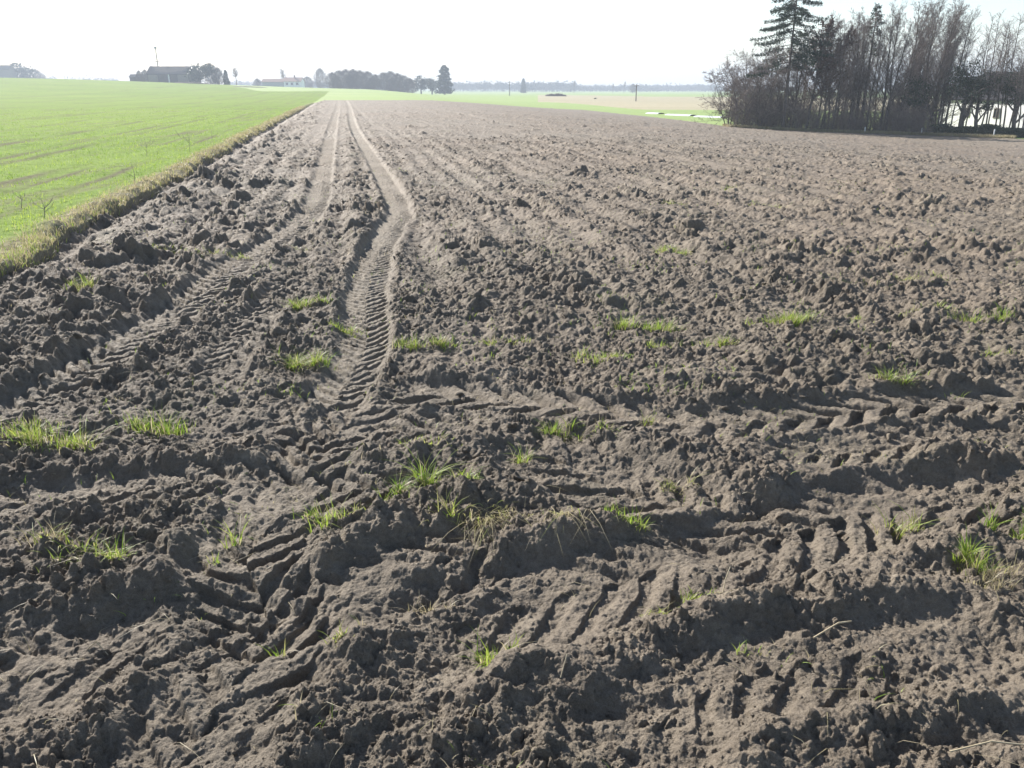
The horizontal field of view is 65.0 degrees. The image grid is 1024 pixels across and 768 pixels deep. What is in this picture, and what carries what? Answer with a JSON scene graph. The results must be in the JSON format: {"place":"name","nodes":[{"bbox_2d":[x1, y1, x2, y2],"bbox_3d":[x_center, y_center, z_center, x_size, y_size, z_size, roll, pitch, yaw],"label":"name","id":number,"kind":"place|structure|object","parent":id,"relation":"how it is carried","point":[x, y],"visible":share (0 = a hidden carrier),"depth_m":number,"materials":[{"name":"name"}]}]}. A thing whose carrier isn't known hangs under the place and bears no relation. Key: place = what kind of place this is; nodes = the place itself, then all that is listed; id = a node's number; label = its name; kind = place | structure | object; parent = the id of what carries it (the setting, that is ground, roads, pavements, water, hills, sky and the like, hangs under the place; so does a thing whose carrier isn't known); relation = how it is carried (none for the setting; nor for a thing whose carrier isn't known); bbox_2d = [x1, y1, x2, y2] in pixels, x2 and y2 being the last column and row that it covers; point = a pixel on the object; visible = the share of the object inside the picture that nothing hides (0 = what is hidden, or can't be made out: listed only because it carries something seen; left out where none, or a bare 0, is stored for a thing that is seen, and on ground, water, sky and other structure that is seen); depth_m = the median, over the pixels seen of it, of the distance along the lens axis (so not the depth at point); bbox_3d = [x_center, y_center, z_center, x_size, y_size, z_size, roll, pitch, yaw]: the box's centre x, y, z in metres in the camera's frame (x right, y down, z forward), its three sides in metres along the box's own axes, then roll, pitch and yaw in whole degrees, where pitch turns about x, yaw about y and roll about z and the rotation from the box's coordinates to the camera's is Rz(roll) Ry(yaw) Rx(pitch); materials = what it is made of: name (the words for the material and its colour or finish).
{"place":"outdoors","nodes":[
{"label":"outdoors","id":0,"kind":"place"},
{"bbox_2d":[0,78,328,274],"bbox_3d":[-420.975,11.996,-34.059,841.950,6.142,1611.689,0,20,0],"label":"green field","id":1,"kind":"structure","parent":0,"point":[35,96],"depth_m":30.50,"materials":[{"name":"plant"}]},
{"bbox_2d":[9,62,35,77],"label":"distant tree","id":2,"kind":"object","parent":1,"relation":"on","point":[23,72],"visible":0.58,"depth_m":573.49,"materials":[{"name":"grey plant"}]},
{"bbox_2d":[0,106,294,249],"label":"crop seedlings","id":3,"kind":"object","parent":1,"relation":"on","point":[30,215],"visible":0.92,"depth_m":21.02,"materials":[{"name":"green plant"}]},
{"bbox_2d":[146,66,196,82],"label":"dark barn","id":4,"kind":"structure","parent":1,"relation":"on","point":[170,74],"depth_m":353.05,"materials":[{"name":"grey wood"}]},
{"bbox_2d":[184,62,217,81],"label":"distant tree","id":5,"kind":"object","parent":1,"relation":"on","point":[205,69],"visible":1,"depth_m":345.42,"materials":[{"name":"grey plant"}]},
{"bbox_2d":[0,100,1023,767],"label":"ploughed field","id":6,"kind":"structure","parent":0,"point":[626,570],"depth_m":3.73,"materials":[{"name":"soil"}]},
{"bbox_2d":[1,516,67,547],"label":"dry grass tangle","id":7,"kind":"object","parent":6,"relation":"on","point":[55,535],"visible":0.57,"depth_m":2.96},
{"bbox_2d":[5,521,121,571],"bbox_3d":[-1.596,0.579,2.868,0.437,0.154,0.229,0,20,0],"label":"grass tuft","id":8,"kind":"object","parent":6,"relation":"on","point":[72,541],"visible":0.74,"depth_m":2.89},
{"bbox_2d":[0,412,131,452],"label":"grass tuft","id":9,"kind":"object","parent":6,"relation":"on","point":[82,436],"visible":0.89,"depth_m":3.76,"materials":[{"name":"plant"}]},
{"bbox_2d":[57,529,142,563],"bbox_3d":[-1.435,0.589,2.855,0.283,0.132,0.235,0,20,0],"label":"grass tuft","id":10,"kind":"object","parent":6,"relation":"on","point":[112,555],"visible":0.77,"depth_m":2.86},
{"bbox_2d":[107,405,195,435],"bbox_3d":[-1.811,0.189,3.985,0.506,0.196,0.279,0,20,0],"label":"grass tuft","id":11,"kind":"object","parent":6,"relation":"on","point":[165,430],"visible":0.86,"depth_m":4.03,"materials":[{"name":"plant"}]},
{"bbox_2d":[0,105,305,276],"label":"verge grass","id":12,"kind":"structure","parent":6,"relation":"on","point":[243,136],"depth_m":11.88,"materials":[{"name":"plant"}]},
{"bbox_2d":[214,516,253,547],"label":"grass tuft","id":13,"kind":"object","parent":6,"relation":"on","point":[233,539],"visible":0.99,"depth_m":3.06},
{"bbox_2d":[267,346,344,371],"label":"grass tuft","id":14,"kind":"object","parent":6,"relation":"on","point":[313,361],"visible":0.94,"depth_m":4.99,"materials":[{"name":"plant"}]},
{"bbox_2d":[282,293,338,309],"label":"grass tuft","id":15,"kind":"object","parent":6,"relation":"on","point":[303,303],"visible":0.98,"depth_m":6.30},
{"bbox_2d":[290,492,351,533],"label":"grass tuft","id":16,"kind":"object","parent":6,"relation":"on","point":[319,517],"visible":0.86,"depth_m":3.16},
{"bbox_2d":[369,470,429,499],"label":"grass tuft","id":17,"kind":"object","parent":6,"relation":"on","point":[399,488],"visible":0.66,"depth_m":3.38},
{"bbox_2d":[385,333,458,352],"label":"grass tuft","id":18,"kind":"object","parent":6,"relation":"on","point":[437,343],"visible":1,"depth_m":5.35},
{"bbox_2d":[385,443,469,492],"bbox_3d":[-0.364,0.351,3.410,0.409,0.207,0.429,-8,22,-21],"label":"grass tuft","id":19,"kind":"object","parent":6,"relation":"on","point":[431,480],"visible":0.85,"depth_m":3.42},
{"bbox_2d":[425,490,474,525],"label":"grass tuft","id":20,"kind":"object","parent":6,"relation":"on","point":[452,512],"visible":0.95,"depth_m":3.17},
{"bbox_2d":[455,627,535,670],"bbox_3d":[-0.037,0.807,2.449,0.224,0.155,0.247,-11,23,-27],"label":"grass tuft","id":21,"kind":"object","parent":6,"relation":"on","point":[487,661],"visible":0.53,"depth_m":2.47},
{"bbox_2d":[0,243,1023,767],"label":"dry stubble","id":22,"kind":"object","parent":6,"relation":"on","point":[558,591],"visible":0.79,"depth_m":2.65,"materials":[{"name":"plant"}]},
{"bbox_2d":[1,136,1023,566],"bbox_3d":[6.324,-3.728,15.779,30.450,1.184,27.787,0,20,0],"label":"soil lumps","id":23,"kind":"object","parent":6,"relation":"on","point":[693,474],"visible":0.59,"depth_m":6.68,"materials":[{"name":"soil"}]},
{"bbox_2d":[2,168,1022,767],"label":"sparse weeds","id":24,"kind":"object","parent":6,"relation":"on","point":[488,420],"visible":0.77,"depth_m":4.30,"materials":[{"name":"green plant"}]},
{"bbox_2d":[422,498,618,563],"bbox_3d":[0.026,0.552,3.061,0.768,0.120,0.458,0,20,0],"label":"dry grass tuft","id":25,"kind":"object","parent":6,"relation":"on","point":[499,516],"visible":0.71,"depth_m":3.13,"materials":[{"name":"beige plant"}]},
{"bbox_2d":[502,442,544,463],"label":"grass tuft","id":26,"kind":"object","parent":6,"relation":"on","point":[518,461],"visible":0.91,"depth_m":3.77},
{"bbox_2d":[535,412,583,439],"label":"grass tuft","id":27,"kind":"object","parent":6,"relation":"on","point":[555,429],"visible":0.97,"depth_m":4.06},
{"bbox_2d":[568,345,630,367],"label":"grass tuft","id":28,"kind":"object","parent":6,"relation":"on","point":[616,354],"visible":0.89,"depth_m":5.11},
{"bbox_2d":[197,236,1021,398],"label":"young weeds","id":29,"kind":"object","parent":6,"relation":"on","point":[645,334],"visible":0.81,"depth_m":5.69,"materials":[{"name":"green plant"}]},
{"bbox_2d":[600,494,654,532],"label":"grass tuft","id":30,"kind":"object","parent":6,"relation":"on","point":[630,519],"visible":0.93,"depth_m":3.20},
{"bbox_2d":[594,311,685,331],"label":"grass tuft","id":31,"kind":"object","parent":6,"relation":"on","point":[659,327],"visible":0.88,"depth_m":5.77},
{"bbox_2d":[764,307,822,326],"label":"grass tuft","id":32,"kind":"object","parent":6,"relation":"on","point":[796,319],"visible":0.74,"depth_m":5.73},
{"bbox_2d":[865,364,920,387],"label":"grass tuft","id":33,"kind":"object","parent":6,"relation":"on","point":[893,376],"visible":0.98,"depth_m":4.64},
{"bbox_2d":[865,501,938,542],"bbox_3d":[1.590,0.549,3.249,0.300,0.148,0.244,-7,21,-17],"label":"grass tuft","id":34,"kind":"object","parent":6,"relation":"on","point":[903,531],"visible":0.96,"depth_m":3.23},
{"bbox_2d":[889,299,991,322],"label":"grass tuft","id":35,"kind":"object","parent":6,"relation":"on","point":[963,319],"visible":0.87,"depth_m":5.93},
{"bbox_2d":[949,522,999,574],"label":"grass tuft","id":36,"kind":"object","parent":6,"relation":"on","point":[968,548],"visible":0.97,"depth_m":2.89,"materials":[{"name":"plant"}]},
{"bbox_2d":[961,551,1023,591],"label":"dry grass tangle","id":37,"kind":"object","parent":6,"relation":"on","point":[993,574],"visible":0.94,"depth_m":2.79,"materials":[{"name":"plant"}]},
{"bbox_2d":[977,498,1023,539],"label":"grass tuft","id":38,"kind":"object","parent":6,"relation":"on","point":[1021,531],"visible":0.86,"depth_m":3.07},
{"bbox_2d":[0,0,1023,89],"label":"sky","id":39,"kind":"structure","parent":0,"point":[587,42],"materials":[{"name":"white"}]},
{"bbox_2d":[234,85,1023,138],"bbox_3d":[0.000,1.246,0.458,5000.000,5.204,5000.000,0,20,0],"label":"meadow","id":40,"kind":"structure","parent":0,"point":[517,98],"depth_m":192.01,"materials":[{"name":"plant"}]},
{"bbox_2d":[0,65,15,77],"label":"pale building","id":41,"kind":"structure","parent":40,"relation":"on","point":[7,71],"depth_m":560.89,"materials":[{"name":"grey wood"}]},
{"bbox_2d":[261,75,304,86],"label":"farmhouse","id":42,"kind":"object","parent":40,"relation":"on","point":[294,81],"visible":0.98,"depth_m":487.71,"materials":[{"name":"grey wood"}]},
{"bbox_2d":[312,68,326,87],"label":"distant bare tree","id":43,"kind":"object","parent":40,"relation":"on","point":[319,72],"visible":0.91,"depth_m":522.43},
{"bbox_2d":[323,72,340,88],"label":"distant bare tree","id":44,"kind":"object","parent":40,"relation":"on","point":[330,78],"visible":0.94,"depth_m":401.52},
{"bbox_2d":[344,68,365,88],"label":"distant bare tree","id":45,"kind":"object","parent":40,"relation":"on","point":[355,75],"visible":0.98,"depth_m":400.82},
{"bbox_2d":[366,74,383,89],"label":"distant bare tree","id":46,"kind":"object","parent":40,"relation":"on","point":[374,78],"visible":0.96,"depth_m":401.94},
{"bbox_2d":[389,72,407,91],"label":"distant bare tree","id":47,"kind":"object","parent":40,"relation":"on","point":[398,82],"visible":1,"depth_m":401.82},
{"bbox_2d":[412,75,432,93],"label":"distant tree","id":48,"kind":"object","parent":40,"relation":"on","point":[421,86],"visible":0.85,"depth_m":425.39,"materials":[{"name":"grey plant"}]},
{"bbox_2d":[435,65,454,94],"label":"distant conifer","id":49,"kind":"object","parent":40,"relation":"on","point":[444,78],"visible":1,"depth_m":410.39,"materials":[{"name":"green plant"}]},
{"bbox_2d":[45,74,941,91],"bbox_3d":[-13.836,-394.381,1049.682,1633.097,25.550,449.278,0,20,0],"label":"wood","id":50,"kind":"object","parent":40,"relation":"on","point":[553,86],"visible":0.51,"depth_m":945.67,"materials":[{"name":"grey plant"}]},
{"bbox_2d":[692,58,762,124],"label":"bare tree","id":51,"kind":"object","parent":40,"relation":"on","point":[721,97],"visible":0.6,"depth_m":61.28,"materials":[{"name":"brown plant"}]},
{"bbox_2d":[707,44,785,124],"bbox_3d":[17.131,-22.168,59.889,5.275,6.165,6.980,3,20,7],"label":"bare tree","id":52,"kind":"object","parent":40,"relation":"on","point":[737,95],"visible":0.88,"depth_m":59.81,"materials":[{"name":"brown plant"}]},
{"bbox_2d":[720,40,791,126],"bbox_3d":[18.651,-23.373,63.128,6.046,6.971,4.970,-12,23,-29],"label":"bare tree","id":53,"kind":"object","parent":40,"relation":"on","point":[748,82],"visible":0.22,"depth_m":62.65,"materials":[{"name":"brown plant"}]},
{"bbox_2d":[725,39,795,122],"bbox_3d":[19.257,-22.797,61.335,5.697,7.299,4.684,1,20,3],"label":"bare tree","id":54,"kind":"object","parent":40,"relation":"on","point":[776,90],"visible":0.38,"depth_m":61.24,"materials":[{"name":"brown plant"}]},
{"bbox_2d":[730,45,796,126],"bbox_3d":[18.951,-21.833,59.770,4.845,6.085,5.060,11,23,27],"label":"bare tree","id":55,"kind":"object","parent":40,"relation":"on","point":[763,95],"visible":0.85,"depth_m":59.49,"materials":[{"name":"brown plant"}]},
{"bbox_2d":[739,54,800,126],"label":"bare tree","id":56,"kind":"object","parent":40,"relation":"on","point":[778,99],"visible":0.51,"depth_m":60.83,"materials":[{"name":"brown plant"}]},
{"bbox_2d":[746,0,843,126],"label":"spruce","id":57,"kind":"object","parent":40,"relation":"on","point":[791,7],"visible":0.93,"depth_m":57.71,"materials":[{"name":"green plant"}]},
{"bbox_2d":[760,29,829,127],"bbox_3d":[21.773,-22.610,60.498,6.179,7.430,5.916,-2,20,-5],"label":"bare tree","id":58,"kind":"object","parent":40,"relation":"on","point":[791,98],"visible":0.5,"depth_m":60.55,"materials":[{"name":"brown plant"}]},
{"bbox_2d":[788,31,810,127],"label":"bare tree","id":59,"kind":"object","parent":40,"relation":"on","point":[794,95],"visible":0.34,"depth_m":60.46,"materials":[{"name":"brown plant"}]},
{"bbox_2d":[780,96,830,128],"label":"leafless shrub","id":60,"kind":"object","parent":40,"relation":"on","point":[797,122],"visible":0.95,"depth_m":59.12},
{"bbox_2d":[792,15,845,127],"bbox_3d":[22.475,-22.709,59.022,3.391,8.094,3.352,-2,20,-6],"label":"bare tree","id":61,"kind":"object","parent":40,"relation":"on","point":[819,75],"visible":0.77,"depth_m":58.40,"materials":[{"name":"brown plant"}]},
{"bbox_2d":[809,20,842,129],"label":"bare tree","id":62,"kind":"object","parent":40,"relation":"on","point":[826,100],"visible":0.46,"depth_m":59.58,"materials":[{"name":"brown plant"}]},
{"bbox_2d":[805,13,849,126],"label":"bare tree","id":63,"kind":"object","parent":40,"relation":"on","point":[808,93],"visible":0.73,"depth_m":58.49,"materials":[{"name":"brown plant"}]},
{"bbox_2d":[819,25,857,126],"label":"bare tree","id":64,"kind":"object","parent":40,"relation":"on","point":[848,42],"visible":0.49,"depth_m":59.07,"materials":[{"name":"brown plant"}]},
{"bbox_2d":[822,14,863,129],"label":"bare tree","id":65,"kind":"object","parent":40,"relation":"on","point":[840,62],"visible":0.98,"depth_m":58.62,"materials":[{"name":"brown plant"}]},
{"bbox_2d":[825,99,860,129],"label":"leafless shrub","id":66,"kind":"object","parent":40,"relation":"on","point":[837,124],"visible":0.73,"depth_m":59.38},
{"bbox_2d":[841,8,872,129],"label":"bare tree","id":67,"kind":"object","parent":40,"relation":"on","point":[855,45],"visible":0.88,"depth_m":58.81,"materials":[{"name":"brown plant"}]},
{"bbox_2d":[843,12,871,122],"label":"bare tree","id":68,"kind":"object","parent":40,"relation":"on","point":[860,59],"visible":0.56,"depth_m":59.32,"materials":[{"name":"brown plant"}]},
{"bbox_2d":[838,11,881,128],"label":"bare tree","id":69,"kind":"object","parent":40,"relation":"on","point":[866,44],"visible":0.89,"depth_m":58.30,"materials":[{"name":"brown plant"}]},
{"bbox_2d":[851,16,880,123],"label":"bare tree","id":70,"kind":"object","parent":40,"relation":"on","point":[865,70],"visible":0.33,"depth_m":59.47,"materials":[{"name":"brown plant"}]},
{"bbox_2d":[859,2,884,126],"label":"bare tree","id":71,"kind":"object","parent":40,"relation":"on","point":[879,23],"visible":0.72,"depth_m":58.24,"materials":[{"name":"brown plant"}]},
{"bbox_2d":[843,90,903,130],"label":"leafless shrub","id":72,"kind":"object","parent":40,"relation":"on","point":[871,117],"visible":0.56,"depth_m":58.98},
{"bbox_2d":[859,9,893,121],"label":"bare tree","id":73,"kind":"object","parent":40,"relation":"on","point":[872,83],"visible":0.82,"depth_m":58.38,"materials":[{"name":"brown plant"}]},
{"bbox_2d":[864,0,906,131],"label":"bare tree","id":74,"kind":"object","parent":40,"relation":"on","point":[886,68],"visible":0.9,"depth_m":57.62,"materials":[{"name":"brown plant"}]},
{"bbox_2d":[877,1,912,130],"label":"bare tree","id":75,"kind":"object","parent":40,"relation":"on","point":[894,46],"visible":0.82,"depth_m":57.20,"materials":[{"name":"brown plant"}]},
{"bbox_2d":[870,14,921,125],"bbox_3d":[27.451,-22.013,57.205,2.744,8.127,3.269,-16,26,-37],"label":"bare tree","id":76,"kind":"object","parent":40,"relation":"on","point":[899,79],"visible":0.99,"depth_m":57.00,"materials":[{"name":"brown plant"}]},
{"bbox_2d":[864,93,927,131],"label":"leafless shrub","id":77,"kind":"object","parent":40,"relation":"on","point":[899,118],"visible":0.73,"depth_m":57.28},
{"bbox_2d":[879,100,933,132],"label":"leafless shrub","id":78,"kind":"object","parent":40,"relation":"on","point":[896,126],"visible":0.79,"depth_m":56.39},
{"bbox_2d":[892,15,930,115],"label":"bare tree","id":79,"kind":"object","parent":40,"relation":"on","point":[913,65],"visible":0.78,"depth_m":57.20,"materials":[{"name":"brown plant"}]},
{"bbox_2d":[884,0,939,102],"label":"bare tree","id":80,"kind":"object","parent":40,"relation":"on","point":[917,35],"visible":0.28,"depth_m":60.09,"materials":[{"name":"brown plant"}]},
{"bbox_2d":[893,1,931,107],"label":"bare tree","id":81,"kind":"object","parent":40,"relation":"on","point":[923,14],"visible":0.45,"depth_m":58.43,"materials":[{"name":"brown plant"}]},
{"bbox_2d":[894,1,935,101],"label":"bare tree","id":82,"kind":"object","parent":40,"relation":"on","point":[927,15],"visible":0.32,"depth_m":58.86,"materials":[{"name":"brown plant"}]},
{"bbox_2d":[898,105,947,133],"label":"leafless shrub","id":83,"kind":"object","parent":40,"relation":"on","point":[921,126],"visible":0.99,"depth_m":55.05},
{"bbox_2d":[898,74,950,131],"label":"ivy clad tree","id":84,"kind":"object","parent":40,"relation":"on","point":[919,94],"visible":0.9,"depth_m":56.42,"materials":[{"name":"green plant"}]},
{"bbox_2d":[910,6,951,124],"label":"bare tree","id":85,"kind":"object","parent":40,"relation":"on","point":[930,42],"visible":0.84,"depth_m":56.75,"materials":[{"name":"brown plant"}]},
{"bbox_2d":[919,0,949,116],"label":"bare tree","id":86,"kind":"object","parent":40,"relation":"on","point":[935,13],"visible":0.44,"depth_m":59.06,"materials":[{"name":"brown plant"}]},
{"bbox_2d":[888,78,986,128],"bbox_3d":[30.734,-20.588,59.446,5.805,4.141,6.124,1,20,2],"label":"leafless shrub","id":87,"kind":"object","parent":40,"relation":"on","point":[945,118],"visible":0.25,"depth_m":58.36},
{"bbox_2d":[923,5,965,123],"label":"bare tree","id":88,"kind":"object","parent":40,"relation":"on","point":[949,30],"visible":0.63,"depth_m":57.28,"materials":[{"name":"brown plant"}]},
{"bbox_2d":[921,0,971,123],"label":"bare tree","id":89,"kind":"object","parent":40,"relation":"on","point":[946,70],"visible":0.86,"depth_m":56.89,"materials":[{"name":"brown plant"}]},
{"bbox_2d":[924,0,970,125],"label":"bare tree","id":90,"kind":"object","parent":40,"relation":"on","point":[954,40],"visible":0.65,"depth_m":57.15,"materials":[{"name":"brown plant"}]},
{"bbox_2d":[933,0,969,123],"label":"bare tree","id":91,"kind":"object","parent":40,"relation":"on","point":[941,118],"visible":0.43,"depth_m":57.37,"materials":[{"name":"brown plant"}]},
{"bbox_2d":[939,5,981,123],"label":"bare tree","id":92,"kind":"object","parent":40,"relation":"on","point":[963,58],"visible":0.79,"depth_m":56.73,"materials":[{"name":"brown plant"}]},
{"bbox_2d":[941,46,1005,125],"bbox_3d":[31.083,-19.763,54.451,3.612,5.922,3.933,-16,25,-36],"label":"ivy clad tree","id":93,"kind":"object","parent":40,"relation":"on","point":[963,109],"visible":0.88,"depth_m":54.18,"materials":[{"name":"green plant"}]},
{"bbox_2d":[926,123,1023,137],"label":"hedge","id":94,"kind":"object","parent":40,"relation":"on","point":[983,129],"visible":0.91,"depth_m":53.56,"materials":[{"name":"green plant"}]},
{"bbox_2d":[953,63,1001,126],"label":"ivy clad tree","id":95,"kind":"object","parent":40,"relation":"on","point":[977,107],"visible":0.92,"depth_m":54.02,"materials":[{"name":"green plant"}]},
{"bbox_2d":[943,72,1023,127],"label":"white house","id":96,"kind":"structure","parent":40,"relation":"on","point":[970,121],"depth_m":60.33,"materials":[{"name":"grey wood"}]},
{"bbox_2d":[965,14,1002,125],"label":"bare tree","id":97,"kind":"object","parent":40,"relation":"on","point":[991,18],"visible":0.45,"depth_m":56.85,"materials":[{"name":"brown plant"}]},
{"bbox_2d":[973,10,1013,123],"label":"bare tree","id":98,"kind":"object","parent":40,"relation":"on","point":[995,42],"visible":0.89,"depth_m":53.06,"materials":[{"name":"brown plant"}]},
{"bbox_2d":[978,18,1018,125],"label":"bare tree","id":99,"kind":"object","parent":40,"relation":"on","point":[997,70],"visible":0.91,"depth_m":53.13,"materials":[{"name":"brown plant"}]},
{"bbox_2d":[986,20,1018,124],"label":"bare tree","id":100,"kind":"object","parent":40,"relation":"on","point":[1000,86],"visible":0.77,"depth_m":53.57,"materials":[{"name":"brown plant"}]},
{"bbox_2d":[991,13,1023,127],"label":"bare tree","id":101,"kind":"object","parent":40,"relation":"on","point":[1020,23],"visible":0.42,"depth_m":55.05,"materials":[{"name":"brown plant"}]},
{"bbox_2d":[994,55,1023,127],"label":"ivy clad tree","id":102,"kind":"object","parent":40,"relation":"on","point":[1012,90],"visible":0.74,"depth_m":53.75,"materials":[{"name":"green plant"}]},
{"bbox_2d":[1006,51,1023,126],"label":"bare tree","id":103,"kind":"object","parent":40,"relation":"on","point":[1020,90],"visible":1,"depth_m":51.88,"materials":[{"name":"brown plant"}]},
{"bbox_2d":[538,95,939,110],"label":"pale field","id":104,"kind":"structure","parent":0,"point":[663,103],"depth_m":188.30,"materials":[{"name":"plant"}]},
{"bbox_2d":[722,123,1017,138],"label":"grove verge grass","id":105,"kind":"structure","parent":0,"point":[891,132],"depth_m":56.87,"materials":[{"name":"plant"}]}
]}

